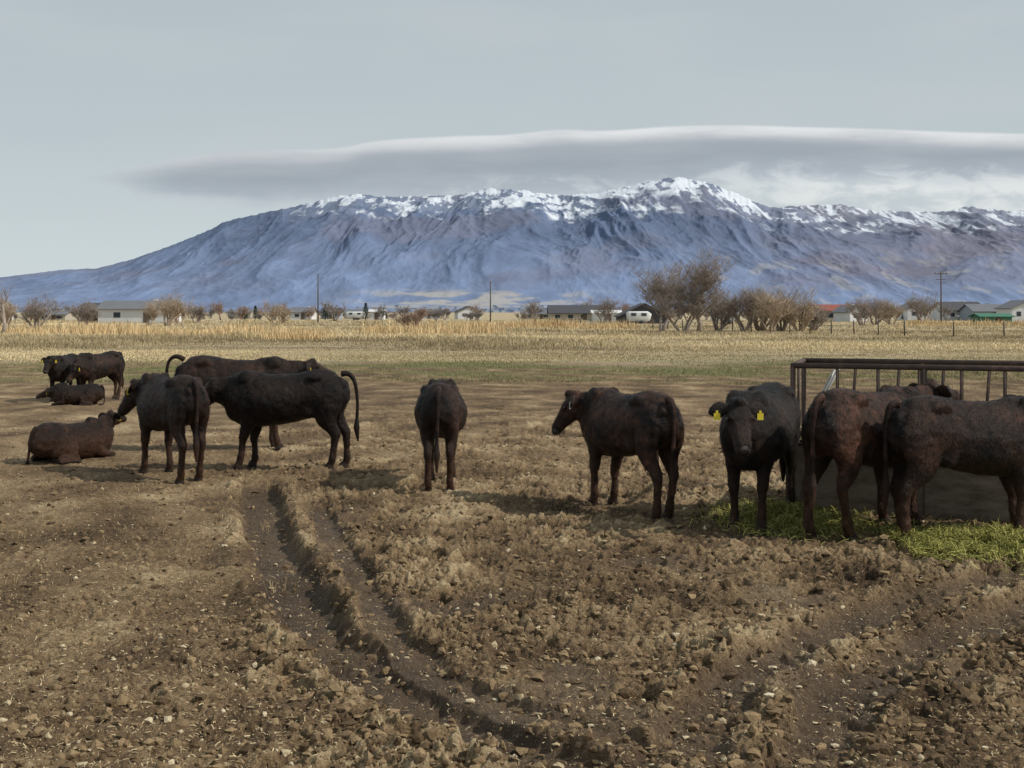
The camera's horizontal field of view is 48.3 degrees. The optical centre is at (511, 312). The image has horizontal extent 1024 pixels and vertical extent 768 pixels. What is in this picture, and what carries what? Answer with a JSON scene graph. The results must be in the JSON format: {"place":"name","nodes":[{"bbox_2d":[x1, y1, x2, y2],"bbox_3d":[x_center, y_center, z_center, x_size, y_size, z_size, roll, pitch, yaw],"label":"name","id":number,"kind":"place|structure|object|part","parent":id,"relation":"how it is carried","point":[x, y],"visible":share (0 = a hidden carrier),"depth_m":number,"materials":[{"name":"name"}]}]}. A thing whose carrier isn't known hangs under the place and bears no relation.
{"place":"outdoors","nodes":[
{"label":"outdoors","id":0,"kind":"place"},
{"bbox_2d":[37,309,75,320],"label":"garage","id":1,"kind":"structure","parent":0,"point":[62,315],"depth_m":277.00,"materials":[{"name":"beige"}]},
{"bbox_2d":[77,303,100,322],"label":"open shed","id":2,"kind":"structure","parent":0,"point":[96,319],"depth_m":224.43,"materials":[{"name":"grey metal"}]},
{"bbox_2d":[84,311,97,322],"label":"door","id":3,"kind":"structure","parent":2,"relation":"in","point":[96,319],"depth_m":224.42,"materials":[{"name":"paint"}]},
{"bbox_2d":[97,299,180,322],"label":"white barn","id":4,"kind":"structure","parent":0,"point":[121,311],"depth_m":220.50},
{"bbox_2d":[113,312,119,317],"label":"windows","id":5,"kind":"structure","parent":4,"relation":"in","point":[115,314],"depth_m":220.46,"materials":[{"name":"black glass"}]},
{"bbox_2d":[143,312,147,322],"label":"door","id":6,"kind":"structure","parent":4,"relation":"in","point":[145,318],"depth_m":220.46,"materials":[{"name":"paint"}]},
{"bbox_2d":[227,310,254,318],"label":"garage","id":7,"kind":"structure","parent":0,"point":[248,316],"depth_m":357.00,"materials":[{"name":"beige"}]},
{"bbox_2d":[291,312,315,319],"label":"walls","id":8,"kind":"structure","parent":0,"point":[293,317],"depth_m":326.00,"materials":[{"name":"white paint"}]},
{"bbox_2d":[290,307,316,312],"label":"roof","id":9,"kind":"structure","parent":8,"relation":"on","point":[297,309],"depth_m":327.95,"materials":[{"name":"grey metal"}]},
{"bbox_2d":[321,313,341,318],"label":"walls","id":10,"kind":"structure","parent":0,"point":[322,314],"depth_m":356.00,"materials":[{"name":"grey"}]},
{"bbox_2d":[319,308,340,312],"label":"roof","id":11,"kind":"structure","parent":10,"relation":"on","point":[321,310],"depth_m":357.13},
{"bbox_2d":[0,313,1023,767],"bbox_3d":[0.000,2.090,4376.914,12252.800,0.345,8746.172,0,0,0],"label":"ground","id":12,"kind":"structure","parent":0,"point":[388,403],"depth_m":8.63,"materials":[{"name":"soil"}]},
{"bbox_2d":[0,281,15,332],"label":"bare tree","id":13,"kind":"object","parent":12,"relation":"on","point":[4,328],"visible":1,"depth_m":109.98,"materials":[{"name":"brown plant"}]},
{"bbox_2d":[0,292,21,327],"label":"bare shrub","id":14,"kind":"object","parent":12,"relation":"on","point":[10,313],"visible":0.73,"depth_m":129.40,"materials":[{"name":"brown plant"}]},
{"bbox_2d":[17,288,69,327],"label":"bare shrub","id":15,"kind":"object","parent":12,"relation":"on","point":[33,311],"visible":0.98,"depth_m":139.62,"materials":[{"name":"brown plant"}]},
{"bbox_2d":[41,353,80,401],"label":"cow","id":16,"kind":"object","parent":12,"relation":"on","point":[56,368],"visible":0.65,"depth_m":26.67},
{"bbox_2d":[36,382,104,405],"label":"cow","id":17,"kind":"object","parent":12,"relation":"on","point":[64,393],"visible":0.97,"depth_m":25.52},
{"bbox_2d":[25,410,126,464],"bbox_3d":[-6.154,1.778,16.359,0.752,0.708,1.718,0,0,32],"label":"cow","id":18,"kind":"object","parent":12,"relation":"on","point":[67,443],"visible":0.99,"depth_m":15.99},
{"bbox_2d":[64,296,102,325],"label":"bare shrub","id":19,"kind":"object","parent":12,"relation":"on","point":[88,311],"visible":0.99,"depth_m":149.89,"materials":[{"name":"brown plant"}]},
{"bbox_2d":[66,351,124,399],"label":"cow","id":20,"kind":"object","parent":12,"relation":"on","point":[90,367],"visible":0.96,"depth_m":27.02},
{"bbox_2d":[1,400,285,591],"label":"dead weed tufts","id":21,"kind":"object","parent":12,"relation":"on","point":[152,537],"visible":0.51,"depth_m":10.41,"materials":[{"name":"brown plant"}]},
{"bbox_2d":[138,298,165,325],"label":"bare shrub","id":22,"kind":"object","parent":12,"relation":"on","point":[151,310],"visible":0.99,"depth_m":165.25,"materials":[{"name":"brown plant"}]},
{"bbox_2d":[118,371,210,483],"bbox_3d":[-4.415,1.440,14.592,0.664,1.395,2.054,0,0,-38],"label":"cow","id":23,"kind":"object","parent":12,"relation":"on","point":[171,407],"visible":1,"depth_m":14.05},
{"bbox_2d":[161,290,191,325],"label":"bare shrub","id":24,"kind":"object","parent":12,"relation":"on","point":[176,321],"visible":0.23,"depth_m":175.24,"materials":[{"name":"brown plant"}]},
{"bbox_2d":[153,293,203,325],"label":"bare shrub","id":25,"kind":"object","parent":12,"relation":"on","point":[170,310],"visible":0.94,"depth_m":170.17,"materials":[{"name":"brown plant"}]},
{"bbox_2d":[183,303,213,323],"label":"bare shrub","id":26,"kind":"object","parent":12,"relation":"on","point":[200,313],"visible":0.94,"depth_m":199.72,"materials":[{"name":"brown plant"}]},
{"bbox_2d":[165,354,338,450],"bbox_3d":[-3.941,1.383,17.418,2.661,1.499,0.688,0,0,-4],"label":"cow","id":27,"kind":"object","parent":12,"relation":"on","point":[203,367],"visible":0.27,"depth_m":17.25},
{"bbox_2d":[251,306,258,318],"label":"conifer tree","id":28,"kind":"object","parent":12,"relation":"on","point":[255,312],"visible":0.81,"depth_m":324.68,"materials":[{"name":"green plant"}]},
{"bbox_2d":[255,299,294,326],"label":"bare shrub","id":29,"kind":"object","parent":12,"relation":"on","point":[283,315],"visible":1,"depth_m":149.32,"materials":[{"name":"brown plant"}]},
{"bbox_2d":[204,369,359,469],"bbox_3d":[-3.154,1.432,15.213,2.284,1.394,0.645,0,0,4],"label":"cow","id":30,"kind":"object","parent":12,"relation":"on","point":[252,402],"visible":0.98,"depth_m":15.01},
{"bbox_2d":[317,274,318,321],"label":"utility pole","id":31,"kind":"object","parent":12,"relation":"on","point":[318,299],"visible":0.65,"depth_m":239.92,"materials":[{"name":"wood"}]},
{"bbox_2d":[320,304,328,319],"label":"conifer tree","id":32,"kind":"object","parent":12,"relation":"on","point":[326,313],"visible":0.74,"depth_m":299.74,"materials":[{"name":"green plant"}]},
{"bbox_2d":[346,312,364,319],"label":"camper trailer","id":33,"kind":"object","parent":12,"relation":"on","point":[356,315],"visible":0.9,"depth_m":308.81,"materials":[{"name":"white metal"}]},
{"bbox_2d":[361,303,369,319],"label":"conifer tree","id":34,"kind":"object","parent":12,"relation":"on","point":[365,312],"visible":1,"depth_m":299.88,"materials":[{"name":"green plant"}]},
{"bbox_2d":[368,309,386,319],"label":"white shed","id":35,"kind":"structure","parent":12,"relation":"on","point":[373,314],"depth_m":318.00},
{"bbox_2d":[391,311,422,328],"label":"bare shrub","id":36,"kind":"object","parent":12,"relation":"on","point":[405,317],"visible":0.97,"depth_m":130.11,"materials":[{"name":"brown plant"}]},
{"bbox_2d":[413,306,427,319],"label":"bare shrub","id":37,"kind":"object","parent":12,"relation":"on","point":[420,312],"visible":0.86,"depth_m":229.95,"materials":[{"name":"brown plant"}]},
{"bbox_2d":[414,378,467,491],"bbox_3d":[-0.871,1.473,14.052,0.691,1.355,2.054,0,0,-2],"label":"cow","id":38,"kind":"object","parent":12,"relation":"on","point":[440,410],"visible":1,"depth_m":13.21},
{"bbox_2d":[455,307,480,318],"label":"walls","id":39,"kind":"structure","parent":12,"relation":"on","point":[458,315],"depth_m":345.91,"materials":[{"name":"white"}]},
{"bbox_2d":[454,306,481,311],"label":"roof","id":40,"kind":"structure","parent":39,"relation":"on","point":[460,309],"depth_m":347.80,"materials":[{"name":"grey metal"}]},
{"bbox_2d":[8,297,953,320],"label":"distant bare tree line","id":41,"kind":"object","parent":12,"relation":"on","point":[305,313],"visible":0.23,"depth_m":302.14,"materials":[{"name":"brown plant"}]},
{"bbox_2d":[490,281,490,321],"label":"utility pole","id":42,"kind":"object","parent":12,"relation":"on","point":[490,301],"visible":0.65,"depth_m":249.87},
{"bbox_2d":[0,371,1020,767],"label":"dry dung bits","id":43,"kind":"object","parent":12,"relation":"on","point":[468,701],"visible":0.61,"depth_m":6.38,"materials":[{"name":"soil"}]},
{"bbox_2d":[0,428,1023,767],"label":"soil clods","id":44,"kind":"object","parent":12,"relation":"on","point":[366,758],"visible":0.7,"depth_m":6.51,"materials":[{"name":"brown soil"}]},
{"bbox_2d":[0,317,1023,339],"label":"reed bed","id":45,"kind":"object","parent":12,"relation":"on","point":[291,333],"visible":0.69,"depth_m":108.84,"materials":[{"name":"beige plant"}]},
{"bbox_2d":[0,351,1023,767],"bbox_3d":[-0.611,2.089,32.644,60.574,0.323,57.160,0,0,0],"label":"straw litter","id":46,"kind":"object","parent":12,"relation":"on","point":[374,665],"visible":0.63,"depth_m":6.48,"materials":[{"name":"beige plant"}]},
{"bbox_2d":[591,294,619,322],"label":"bare shrub","id":47,"kind":"object","parent":12,"relation":"on","point":[603,306],"visible":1,"depth_m":209.88,"materials":[{"name":"brown plant"}]},
{"bbox_2d":[590,310,621,320],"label":"white shed","id":48,"kind":"structure","parent":12,"relation":"on","point":[596,317],"depth_m":252.50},
{"bbox_2d":[335,304,899,312],"bbox_3d":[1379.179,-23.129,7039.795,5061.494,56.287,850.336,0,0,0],"label":"distant town","id":49,"kind":"object","parent":12,"relation":"on","point":[494,310],"visible":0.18,"depth_m":7074.12},
{"bbox_2d":[551,387,684,519],"bbox_3d":[1.163,1.455,12.049,0.637,1.361,1.986,0,0,-31],"label":"cow","id":50,"kind":"object","parent":12,"relation":"on","point":[645,427],"visible":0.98,"depth_m":11.55},
{"bbox_2d":[626,311,655,323],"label":"camper trailer","id":51,"kind":"object","parent":12,"relation":"on","point":[632,316],"visible":0.75,"depth_m":198.81,"materials":[{"name":"white metal"}]},
{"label":"windows","id":52,"kind":"part","parent":51,"relation":"part of","materials":[{"name":"black glass"}]},
{"bbox_2d":[627,258,697,330],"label":"bare willow tree","id":53,"kind":"object","parent":12,"relation":"on","point":[657,287],"visible":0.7,"depth_m":124.48,"materials":[{"name":"brown plant"}]},
{"bbox_2d":[647,281,714,331],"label":"bare willow tree","id":54,"kind":"object","parent":12,"relation":"on","point":[692,303],"visible":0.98,"depth_m":119.63,"materials":[{"name":"brown plant"}]},
{"bbox_2d":[661,236,740,331],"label":"bare willow tree","id":55,"kind":"object","parent":12,"relation":"on","point":[707,276],"visible":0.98,"depth_m":119.41,"materials":[{"name":"brown plant"}]},
{"bbox_2d":[704,291,746,330],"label":"bare shrub","id":56,"kind":"object","parent":12,"relation":"on","point":[719,312],"visible":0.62,"depth_m":129.51,"materials":[{"name":"brown plant"}]},
{"bbox_2d":[713,312,743,323],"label":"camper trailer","id":57,"kind":"object","parent":12,"relation":"on","point":[728,320],"visible":0.16,"depth_m":198.82,"materials":[{"name":"white"}]},
{"bbox_2d":[712,281,777,330],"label":"bare shrub","id":58,"kind":"object","parent":12,"relation":"on","point":[744,300],"visible":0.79,"depth_m":124.57,"materials":[{"name":"brown plant"}]},
{"bbox_2d":[708,380,801,535],"bbox_3d":[2.377,1.410,11.133,0.728,1.426,2.230,0,0,26],"label":"cow","id":59,"kind":"object","parent":12,"relation":"on","point":[759,429],"visible":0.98,"depth_m":10.71},
{"bbox_2d":[736,285,787,330],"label":"bare shrub","id":60,"kind":"object","parent":12,"relation":"on","point":[756,325],"visible":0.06,"depth_m":127.78,"materials":[{"name":"brown plant"}]},
{"bbox_2d":[749,290,802,331],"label":"bare shrub","id":61,"kind":"object","parent":12,"relation":"on","point":[773,308],"visible":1,"depth_m":119.67,"materials":[{"name":"brown plant"}]},
{"bbox_2d":[743,281,810,330],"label":"bare shrub","id":62,"kind":"object","parent":12,"relation":"on","point":[780,328],"visible":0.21,"depth_m":125.64,"materials":[{"name":"brown plant"}]},
{"bbox_2d":[535,318,1023,336],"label":"wire fence","id":63,"kind":"object","parent":12,"relation":"on","point":[809,328],"visible":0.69,"depth_m":111.31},
{"bbox_2d":[782,285,820,331],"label":"bare shrub","id":64,"kind":"object","parent":12,"relation":"on","point":[805,316],"visible":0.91,"depth_m":123.52,"materials":[{"name":"brown plant"}]},
{"bbox_2d":[801,300,831,330],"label":"bare shrub","id":65,"kind":"object","parent":12,"relation":"on","point":[819,317],"visible":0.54,"depth_m":127.36,"materials":[{"name":"brown plant"}]},
{"bbox_2d":[662,492,1023,585],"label":"hay pile","id":66,"kind":"object","parent":12,"relation":"on","point":[995,539],"visible":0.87,"depth_m":10.46,"materials":[{"name":"plant"}]},
{"bbox_2d":[834,308,866,321],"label":"walls","id":67,"kind":"structure","parent":12,"relation":"on","point":[847,317],"depth_m":252.98,"materials":[{"name":"white paint"}]},
{"bbox_2d":[831,305,858,312],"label":"roof","id":68,"kind":"structure","parent":67,"relation":"on","point":[838,310],"depth_m":255.25,"materials":[{"name":"grey metal"}]},
{"bbox_2d":[841,296,873,324],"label":"bare shrub","id":69,"kind":"object","parent":12,"relation":"on","point":[865,311],"visible":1,"depth_m":184.12,"materials":[{"name":"brown plant"}]},
{"bbox_2d":[852,290,902,324],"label":"bare shrub","id":70,"kind":"object","parent":12,"relation":"on","point":[876,307],"visible":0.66,"depth_m":189.95,"materials":[{"name":"brown plant"}]},
{"bbox_2d":[799,376,959,540],"bbox_3d":[3.652,1.393,11.091,2.621,1.484,0.680,0,0,-42],"label":"cow","id":71,"kind":"object","parent":12,"relation":"on","point":[842,427],"visible":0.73,"depth_m":10.35},
{"bbox_2d":[871,297,905,324],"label":"bare shrub","id":72,"kind":"object","parent":12,"relation":"on","point":[894,311],"visible":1,"depth_m":187.76,"materials":[{"name":"brown plant"}]},
{"bbox_2d":[786,358,1023,521],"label":"hay feeder","id":73,"kind":"object","parent":12,"relation":"on","point":[946,493],"visible":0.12,"depth_m":11.65,"materials":[{"name":"metal"}]},
{"bbox_2d":[897,303,928,319],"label":"walls","id":74,"kind":"structure","parent":12,"relation":"on","point":[907,314],"depth_m":296.00,"materials":[{"name":"white"}]},
{"bbox_2d":[902,289,944,323],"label":"bare shrub","id":75,"kind":"object","parent":12,"relation":"on","point":[914,304],"visible":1,"depth_m":209.99,"materials":[{"name":"brown plant"}]},
{"bbox_2d":[935,271,946,321],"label":"utility pole","id":76,"kind":"object","parent":12,"relation":"on","point":[940,273],"visible":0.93,"depth_m":219.93,"materials":[{"name":"wood"}]},
{"bbox_2d":[930,304,958,320],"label":"walls","id":77,"kind":"structure","parent":12,"relation":"on","point":[935,315],"depth_m":288.96,"materials":[{"name":"white"}]},
{"bbox_2d":[929,302,979,310],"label":"roof","id":78,"kind":"structure","parent":77,"relation":"on","point":[957,306],"depth_m":288.34,"materials":[{"name":"grey metal"}]},
{"bbox_2d":[880,394,1023,536],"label":"cow","id":79,"kind":"object","parent":12,"relation":"on","point":[925,437],"visible":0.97,"depth_m":10.20},
{"bbox_2d":[968,313,1014,322],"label":"green shed","id":80,"kind":"structure","parent":12,"relation":"on","point":[1006,317],"depth_m":222.85,"materials":[{"name":"metal"}]},
{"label":"walls","id":81,"kind":"object","parent":12,"relation":"on","visible":0},
{"bbox_2d":[343,309,367,312],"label":"roof","id":82,"kind":"structure","parent":81,"relation":"on","point":[353,310],"depth_m":348.11,"materials":[{"name":"white metal"}]},
{"bbox_2d":[0,177,1023,312],"bbox_3d":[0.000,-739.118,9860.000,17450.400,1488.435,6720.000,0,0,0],"label":"mountain range","id":83,"kind":"structure","parent":0,"point":[518,249],"depth_m":9869.19,"materials":[{"name":"blue stone"}]},
{"bbox_2d":[0,318,1023,362],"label":"dry grass field","id":84,"kind":"structure","parent":0,"point":[470,342],"depth_m":75.31,"materials":[{"name":"beige plant"}]},
{"bbox_2d":[0,353,1023,389],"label":"short pasture grass","id":85,"kind":"structure","parent":0,"point":[650,370],"depth_m":41.32,"materials":[{"name":"green plant"}]},
{"bbox_2d":[0,0,1023,276],"label":"sky","id":86,"kind":"structure","parent":0,"point":[130,129],"materials":[{"name":"grey"}]},
{"bbox_2d":[524,314,548,318],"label":"walls","id":87,"kind":"structure","parent":0,"point":[537,316],"depth_m":336.50,"materials":[{"name":"beige paint"}]},
{"bbox_2d":[520,310,546,313],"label":"roof","id":88,"kind":"structure","parent":87,"relation":"on","point":[543,312],"depth_m":337.20,"materials":[{"name":"grey metal"}]},
{"bbox_2d":[549,314,591,320],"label":"walls","id":89,"kind":"structure","parent":0,"point":[577,316],"depth_m":265.50,"materials":[{"name":"beige"}]},
{"bbox_2d":[555,315,582,317],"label":"windows","id":90,"kind":"structure","parent":89,"relation":"attached to","point":[558,316],"depth_m":265.45,"materials":[{"name":"black glass"}]},
{"bbox_2d":[547,305,599,313],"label":"roof","id":91,"kind":"structure","parent":89,"relation":"on","point":[568,309],"depth_m":267.20,"materials":[{"name":"grey metal"}]},
{"bbox_2d":[613,303,668,323],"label":"dark barn","id":92,"kind":"structure","parent":0,"point":[621,316],"depth_m":210.50,"materials":[{"name":"paint"}]},
{"bbox_2d":[821,311,868,320],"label":"walls","id":93,"kind":"structure","parent":0,"point":[831,318],"depth_m":260.50,"materials":[{"name":"beige"}]},
{"bbox_2d":[813,304,870,310],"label":"roof","id":94,"kind":"structure","parent":93,"relation":"on","point":[828,307],"depth_m":263.36,"materials":[{"name":"red metal"}]},
{"bbox_2d":[959,306,992,320],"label":"walls","id":95,"kind":"structure","parent":0,"point":[965,312],"depth_m":280.64,"materials":[{"name":"blue"}]},
{"bbox_2d":[957,304,1001,311],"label":"roof","id":96,"kind":"structure","parent":95,"relation":"on","point":[980,307],"depth_m":277.62,"materials":[{"name":"grey metal"}]},
{"bbox_2d":[996,303,1023,321],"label":"walls","id":97,"kind":"structure","parent":0,"point":[1016,309],"depth_m":246.00,"materials":[{"name":"white"}]},
{"bbox_2d":[993,300,1023,308],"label":"roof","id":98,"kind":"structure","parent":97,"relation":"on","point":[1010,304],"depth_m":249.76,"materials":[{"name":"grey metal"}]}
]}

